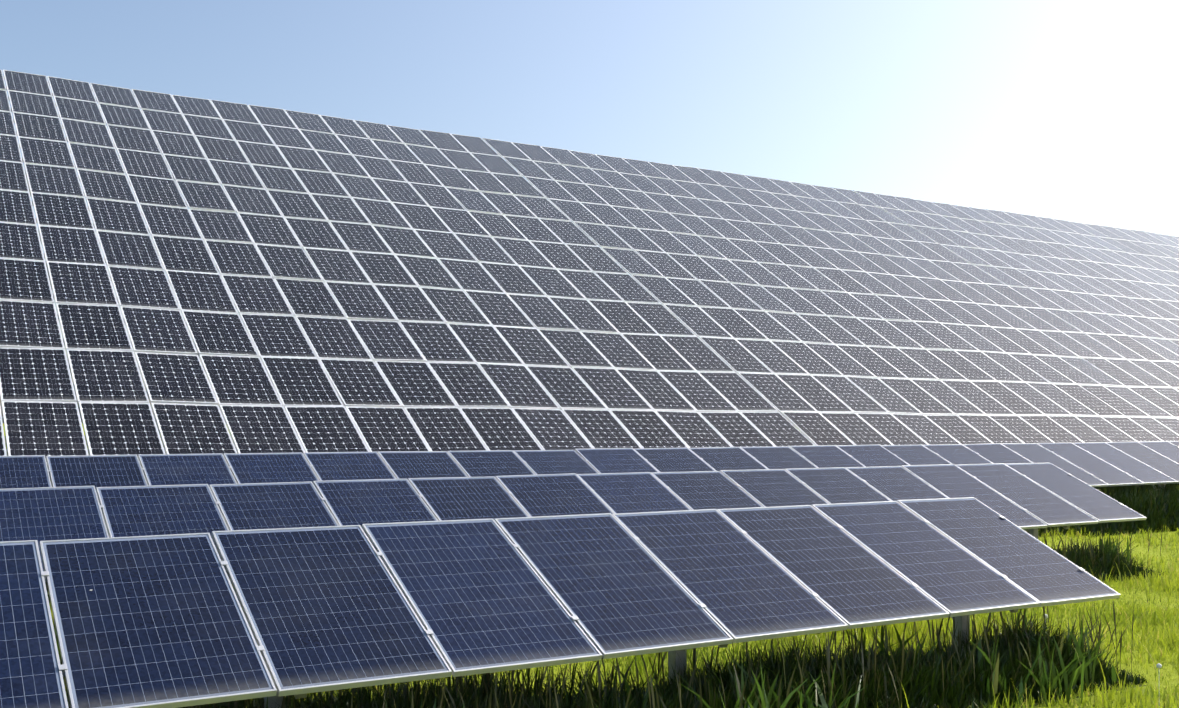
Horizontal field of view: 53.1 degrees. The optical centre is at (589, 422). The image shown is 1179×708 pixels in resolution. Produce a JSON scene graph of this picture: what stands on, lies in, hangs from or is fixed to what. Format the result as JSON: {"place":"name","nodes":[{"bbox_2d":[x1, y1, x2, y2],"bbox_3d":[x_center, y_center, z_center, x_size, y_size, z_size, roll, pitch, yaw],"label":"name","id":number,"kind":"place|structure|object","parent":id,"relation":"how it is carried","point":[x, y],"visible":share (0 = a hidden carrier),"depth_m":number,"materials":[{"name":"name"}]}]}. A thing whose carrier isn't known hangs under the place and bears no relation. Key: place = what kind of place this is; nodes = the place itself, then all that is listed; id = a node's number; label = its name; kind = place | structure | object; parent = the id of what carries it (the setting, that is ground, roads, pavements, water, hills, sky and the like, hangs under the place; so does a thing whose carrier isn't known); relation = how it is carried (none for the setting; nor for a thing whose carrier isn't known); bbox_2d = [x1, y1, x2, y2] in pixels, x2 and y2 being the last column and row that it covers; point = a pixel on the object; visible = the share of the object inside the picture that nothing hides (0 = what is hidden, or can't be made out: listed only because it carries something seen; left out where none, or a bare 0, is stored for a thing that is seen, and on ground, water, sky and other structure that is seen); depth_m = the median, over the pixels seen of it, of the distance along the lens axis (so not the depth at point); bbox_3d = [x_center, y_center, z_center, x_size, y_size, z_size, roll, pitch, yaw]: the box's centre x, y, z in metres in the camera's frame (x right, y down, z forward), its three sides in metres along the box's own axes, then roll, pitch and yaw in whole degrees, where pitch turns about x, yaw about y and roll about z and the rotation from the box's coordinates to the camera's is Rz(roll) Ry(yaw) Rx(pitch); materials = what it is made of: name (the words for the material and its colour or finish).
{"place":"outdoors","nodes":[
{"label":"outdoors","id":0,"kind":"place"},
{"bbox_2d":[0,0,1178,421],"label":"sky","id":1,"kind":"structure","parent":0,"point":[1067,110],"materials":[{"name":"blue"}]},
{"bbox_2d":[3,423,1178,707],"bbox_3d":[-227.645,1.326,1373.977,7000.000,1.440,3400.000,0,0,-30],"label":"field ground","id":2,"kind":"structure","parent":0,"point":[1167,669],"depth_m":10.79,"materials":[{"name":"green plant"}]},
{"bbox_2d":[0,497,1120,707],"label":"solar row","id":3,"kind":"object","parent":2,"relation":"on","point":[159,621],"visible":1,"depth_m":7.31,"materials":[{"name":"blue glass"}]},
{"bbox_2d":[0,463,1146,594],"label":"solar row","id":4,"kind":"object","parent":2,"relation":"on","point":[1032,498],"visible":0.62,"depth_m":12.01,"materials":[{"name":"blue glass"}]},
{"bbox_2d":[0,70,1178,469],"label":"solar array","id":5,"kind":"object","parent":2,"relation":"on","point":[824,316],"visible":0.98,"depth_m":26.60,"materials":[{"name":"black glass"}]},
{"bbox_2d":[0,441,1178,527],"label":"solar row","id":6,"kind":"object","parent":2,"relation":"on","point":[1099,464],"visible":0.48,"depth_m":16.06,"materials":[{"name":"blue glass"}]},
{"bbox_2d":[48,483,1177,707],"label":"tall grass strips","id":7,"kind":"object","parent":2,"relation":"on","point":[924,687],"depth_m":8.18,"materials":[{"name":"green plant"}]},
{"bbox_2d":[55,489,1173,707],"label":"grass seed stalks","id":8,"kind":"object","parent":2,"relation":"on","point":[589,689],"depth_m":7.99,"materials":[{"name":"green plant"}]},
{"bbox_2d":[54,483,1174,707],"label":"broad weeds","id":9,"kind":"object","parent":2,"relation":"on","point":[1074,669],"visible":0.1,"depth_m":8.59,"materials":[{"name":"green plant"}]},
{"bbox_2d":[1043,614,1161,707],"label":"dandelion clocks","id":10,"kind":"object","parent":2,"relation":"on","point":[1158,665],"visible":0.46,"depth_m":8.46,"materials":[{"name":"white"}]},
{"bbox_2d":[1053,483,1178,536],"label":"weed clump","id":11,"kind":"object","parent":2,"relation":"on","point":[1155,508],"depth_m":20.19,"materials":[{"name":"green plant"}]},
{"bbox_2d":[5,444,1178,576],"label":"grass","id":12,"kind":"structure","parent":0,"point":[1143,533],"depth_m":18.37,"materials":[{"name":"green plant"}]}
]}

